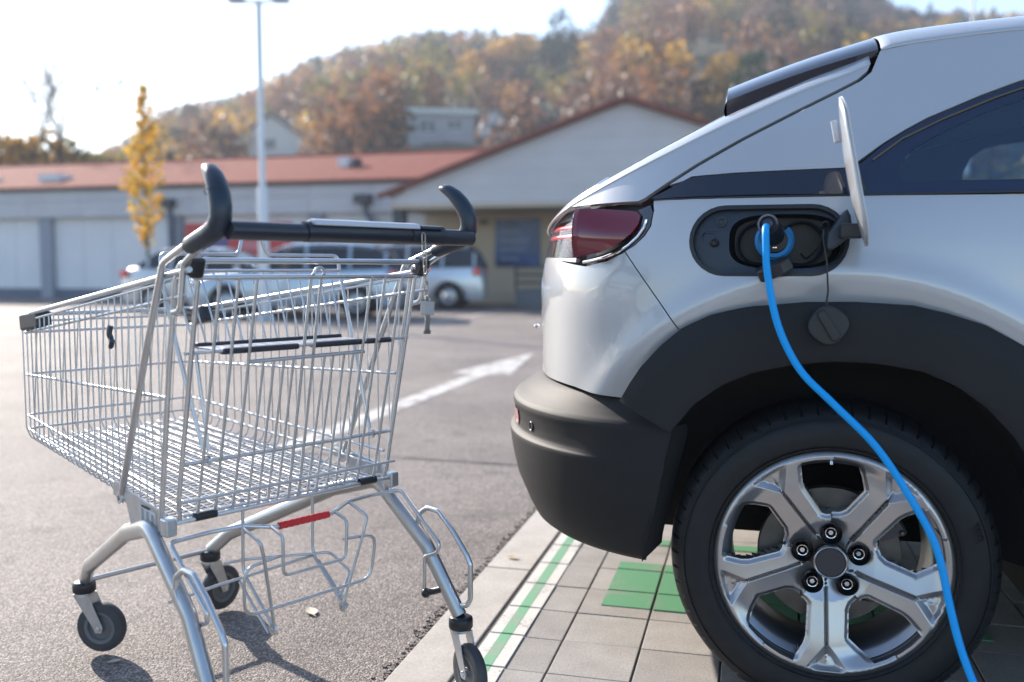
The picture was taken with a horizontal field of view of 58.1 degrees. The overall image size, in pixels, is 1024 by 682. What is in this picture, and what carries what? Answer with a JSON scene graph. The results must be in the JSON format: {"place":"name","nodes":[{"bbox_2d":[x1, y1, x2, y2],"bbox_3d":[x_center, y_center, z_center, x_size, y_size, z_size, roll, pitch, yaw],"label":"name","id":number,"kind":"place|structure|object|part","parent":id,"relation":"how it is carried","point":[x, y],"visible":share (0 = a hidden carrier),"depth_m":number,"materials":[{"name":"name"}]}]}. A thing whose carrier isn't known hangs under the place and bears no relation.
{"place":"outdoors","nodes":[
{"label":"outdoors","id":0,"kind":"place"},
{"bbox_2d":[0,298,542,681],"bbox_3d":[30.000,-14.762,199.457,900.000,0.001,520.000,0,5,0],"label":"ground","id":1,"kind":"structure","parent":0,"point":[62,519],"depth_m":3.73,"materials":[{"name":"grey asphalt"}]},
{"bbox_2d":[0,133,45,164],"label":"autumn tree","id":2,"kind":"object","parent":1,"relation":"on","point":[6,155],"visible":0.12,"depth_m":45.61,"materials":[{"name":"brown plant"}]},
{"bbox_2d":[0,87,110,163],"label":"bare tree","id":3,"kind":"object","parent":1,"relation":"on","point":[36,146],"visible":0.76,"depth_m":45.54,"materials":[{"name":"brown plant"}]},
{"bbox_2d":[28,128,82,162],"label":"autumn tree","id":4,"kind":"object","parent":1,"relation":"on","point":[54,145],"visible":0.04,"depth_m":48.96,"materials":[{"name":"brown plant"}]},
{"bbox_2d":[0,0,135,162],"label":"bare tree","id":5,"kind":"object","parent":1,"relation":"on","point":[47,75],"visible":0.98,"depth_m":45.37,"materials":[{"name":"brown plant"}]},
{"bbox_2d":[45,136,92,161],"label":"autumn tree","id":6,"kind":"object","parent":1,"relation":"on","point":[73,143],"visible":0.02,"depth_m":51.24,"materials":[{"name":"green plant"}]},
{"bbox_2d":[53,139,97,159],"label":"bare tree","id":7,"kind":"object","parent":1,"relation":"on","point":[83,151],"visible":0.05,"depth_m":51.20,"materials":[{"name":"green plant"}]},
{"bbox_2d":[79,151,127,161],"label":"autumn tree","id":8,"kind":"object","parent":1,"relation":"on","point":[105,157],"visible":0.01,"depth_m":53.00,"materials":[{"name":"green plant"}]},
{"bbox_2d":[108,658,125,661],"bbox_3d":[-0.976,0.788,2.271,0.045,0.003,0.018,-2,5,-25],"label":"fallen leaf","id":9,"kind":"object","parent":1,"relation":"on","point":[114,660],"visible":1,"depth_m":2.27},
{"bbox_2d":[119,82,166,258],"bbox_3d":[-9.101,-3.545,22.735,1.093,5.615,1.343,-2,5,-29],"label":"yellow sapling","id":10,"kind":"object","parent":1,"relation":"on","point":[143,169],"visible":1,"depth_m":22.66,"materials":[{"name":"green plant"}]},
{"bbox_2d":[120,247,291,310],"bbox_3d":[-6.489,-1.406,20.865,4.300,1.442,1.951,1,5,9],"label":"parked sedan","id":11,"kind":"object","parent":1,"relation":"on","point":[147,268],"visible":0.27,"depth_m":20.28,"materials":[{"name":"grey paint"}]},
{"bbox_2d":[0,148,489,300],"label":"store building","id":12,"kind":"structure","parent":1,"relation":"on","point":[67,230],"depth_m":28.96,"materials":[{"name":"white paint"}]},
{"bbox_2d":[0,306,504,322],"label":"parking lines","id":13,"kind":"object","parent":1,"relation":"on","point":[340,315],"visible":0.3,"depth_m":18.89,"materials":[{"name":"white paint"}]},
{"bbox_2d":[19,163,487,681],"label":"shopping cart","id":14,"kind":"object","parent":1,"relation":"on","point":[101,625],"visible":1,"depth_m":1.99,"materials":[{"name":"metal"}]},
{"bbox_2d":[227,0,289,320],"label":"lamp post","id":15,"kind":"object","parent":1,"relation":"on","point":[262,190],"visible":0.81,"depth_m":16.73,"materials":[{"name":"grey metal"}]},
{"bbox_2d":[0,435,516,464],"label":"tar seam","id":16,"kind":"object","parent":1,"relation":"on","point":[363,455],"visible":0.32,"depth_m":4.69,"materials":[{"name":"black asphalt"}]},
{"bbox_2d":[189,242,406,317],"bbox_3d":[-4.220,-1.237,18.471,4.100,1.482,1.951,0,5,0],"label":"parked hatchback","id":17,"kind":"object","parent":1,"relation":"on","point":[355,251],"visible":0.52,"depth_m":17.70,"materials":[{"name":"silver paint"}]},
{"bbox_2d":[306,607,316,615],"bbox_3d":[-0.562,0.762,2.590,0.032,0.006,0.080,-2,5,-23],"label":"fallen leaf","id":18,"kind":"object","parent":1,"relation":"on","point":[311,610],"visible":1,"depth_m":2.60,"materials":[{"name":"beige plant"}]},
{"bbox_2d":[221,353,533,469],"bbox_3d":[-0.539,0.376,7.504,0.560,0.001,6.350,1,5,15],"label":"lane arrow","id":19,"kind":"object","parent":1,"relation":"on","point":[508,366],"visible":0.67,"depth_m":7.27,"materials":[{"name":"white paint"}]},
{"bbox_2d":[382,244,489,308],"bbox_3d":[-2.566,-1.611,22.622,3.900,1.574,1.911,1,5,7],"label":"parked van","id":20,"kind":"object","parent":1,"relation":"on","point":[465,270],"visible":0.49,"depth_m":21.76,"materials":[{"name":"grey paint"}]},
{"bbox_2d":[371,507,536,681],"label":"asphalt edge crumbs","id":21,"kind":"object","parent":1,"relation":"on","point":[421,634],"visible":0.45,"depth_m":2.59,"materials":[{"name":"grey asphalt"}]},
{"bbox_2d":[421,322,541,323],"bbox_3d":[0.907,-0.336,16.526,5.044,0.001,0.167,-1,5,-7],"label":"lane line","id":22,"kind":"object","parent":1,"relation":"on","point":[510,322],"visible":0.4,"depth_m":16.45,"materials":[{"name":"white paint"}]},
{"bbox_2d":[515,266,543,306],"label":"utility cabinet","id":23,"kind":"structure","parent":1,"relation":"on","point":[528,297],"depth_m":23.24,"materials":[{"name":"metal"}]},
{"bbox_2d":[377,95,711,305],"bbox_3d":[4.172,-3.705,27.512,12.460,4.980,12.250,1,5,15],"label":"gabled entrance","id":24,"kind":"object","parent":1,"relation":"on","point":[521,193],"visible":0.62,"depth_m":22.45,"materials":[{"name":"grey paint"}]},
{"bbox_2d":[495,218,540,266],"bbox_3d":[0.164,-2.672,25.096,1.260,1.300,0.086,1,5,15],"label":"window","id":25,"kind":"structure","parent":24,"relation":"in","point":[517,241],"depth_m":25.06,"materials":[{"name":"blue glass"}]},
{"bbox_2d":[492,216,544,269],"bbox_3d":[0.171,-2.674,25.122,1.460,1.460,0.025,1,5,15],"label":"window frame","id":26,"kind":"structure","parent":24,"relation":"in","point":[493,217],"depth_m":25.09,"materials":[{"name":"grey metal"}]},
{"bbox_2d":[964,0,974,176],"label":"lamp post","id":27,"kind":"object","parent":1,"relation":"on","point":[967,169],"depth_m":37.06,"materials":[{"name":"white paint"}]},
{"bbox_2d":[962,147,1023,194],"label":"autumn tree","id":28,"kind":"object","parent":1,"relation":"on","point":[1017,166],"visible":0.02,"depth_m":23.72,"materials":[{"name":"plant"}]},
{"bbox_2d":[0,0,1023,153],"label":"sky","id":29,"kind":"structure","parent":0,"point":[183,50],"materials":[{"name":"white"}]},
{"bbox_2d":[89,0,1023,179],"bbox_3d":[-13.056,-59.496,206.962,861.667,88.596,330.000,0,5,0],"label":"hill","id":30,"kind":"structure","parent":0,"point":[799,30],"depth_m":106.14,"materials":[{"name":"plant"}]},
{"bbox_2d":[173,129,213,153],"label":"autumn tree","id":31,"kind":"object","parent":30,"relation":"on","point":[198,133],"visible":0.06,"depth_m":90.11,"materials":[{"name":"brown plant"}]},
{"bbox_2d":[231,113,312,156],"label":"white house","id":32,"kind":"structure","parent":30,"relation":"on","point":[281,136],"depth_m":102.47,"materials":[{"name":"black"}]},
{"bbox_2d":[265,139,275,149],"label":"window","id":33,"kind":"structure","parent":32,"relation":"in","point":[269,143],"depth_m":102.57,"materials":[{"name":"black glass"}]},
{"bbox_2d":[293,109,349,153],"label":"autumn tree","id":34,"kind":"object","parent":30,"relation":"on","point":[310,124],"visible":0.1,"depth_m":81.95,"materials":[{"name":"orange plant"}]},
{"bbox_2d":[337,63,395,112],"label":"autumn tree","id":35,"kind":"object","parent":30,"relation":"on","point":[351,78],"visible":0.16,"depth_m":94.74,"materials":[{"name":"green plant"}]},
{"bbox_2d":[402,107,477,146],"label":"grey house","id":36,"kind":"structure","parent":30,"relation":"on","point":[436,125],"depth_m":88.61,"materials":[{"name":"grey paint"}]},
{"bbox_2d":[420,120,435,133],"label":"window","id":37,"kind":"structure","parent":36,"relation":"in","point":[427,127],"depth_m":88.47,"materials":[{"name":"black glass"}]},
{"bbox_2d":[448,120,461,130],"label":"window","id":38,"kind":"structure","parent":36,"relation":"in","point":[452,125],"depth_m":88.79,"materials":[{"name":"black"}]},
{"bbox_2d":[476,106,510,138],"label":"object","id":39,"kind":"structure","parent":30,"relation":"on","point":[495,114],"depth_m":96.49,"materials":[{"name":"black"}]},
{"bbox_2d":[489,124,498,137],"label":"window","id":40,"kind":"structure","parent":39,"relation":"in","point":[490,125],"depth_m":96.55,"materials":[{"name":"black"}]},
{"bbox_2d":[489,31,540,87],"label":"autumn tree","id":41,"kind":"object","parent":30,"relation":"on","point":[522,52],"visible":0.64,"depth_m":145.10,"materials":[{"name":"orange plant"}]},
{"bbox_2d":[520,114,558,131],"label":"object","id":42,"kind":"structure","parent":30,"relation":"on","point":[554,117],"depth_m":102.40,"materials":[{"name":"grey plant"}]},
{"bbox_2d":[531,7,583,96],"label":"pine tree","id":43,"kind":"object","parent":30,"relation":"on","point":[553,47],"visible":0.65,"depth_m":135.56,"materials":[{"name":"green plant"}]},
{"bbox_2d":[546,62,594,116],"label":"autumn tree","id":44,"kind":"object","parent":30,"relation":"on","point":[559,78],"visible":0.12,"depth_m":97.90,"materials":[{"name":"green plant"}]},
{"bbox_2d":[698,51,745,116],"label":"autumn tree","id":45,"kind":"object","parent":30,"relation":"on","point":[721,74],"visible":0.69,"depth_m":83.25,"materials":[{"name":"orange plant"}]},
{"bbox_2d":[845,0,891,17],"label":"autumn tree","id":46,"kind":"object","parent":30,"relation":"on","point":[882,4],"visible":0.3,"depth_m":202.12,"materials":[{"name":"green plant"}]},
{"bbox_2d":[384,511,1023,681],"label":"paved bay","id":47,"kind":"object","parent":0,"point":[552,604],"visible":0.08,"depth_m":2.50,"materials":[{"name":"concrete"}]},
{"bbox_2d":[511,16,1023,681],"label":"parked car","id":48,"kind":"object","parent":47,"relation":"on","point":[667,384],"visible":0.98,"depth_m":1.97,"materials":[{"name":"grey paint"}]},
{"bbox_3d":[0.576,-0.553,2.397,0.587,0.343,0.762,1,5,15],"label":"rear window","id":49,"kind":"part","parent":48,"relation":"part of","materials":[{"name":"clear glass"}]},
{"bbox_3d":[0.768,-0.611,3.133,0.587,0.343,0.762,1,5,15],"label":"rear window","id":50,"kind":"part","parent":48,"relation":"part of","materials":[{"name":"glass"}]},
{"bbox_2d":[755,214,976,681],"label":"charging cable","id":51,"kind":"object","parent":48,"relation":"hanging from","point":[774,238],"visible":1,"depth_m":1.78,"materials":[{"name":"blue plastic"}]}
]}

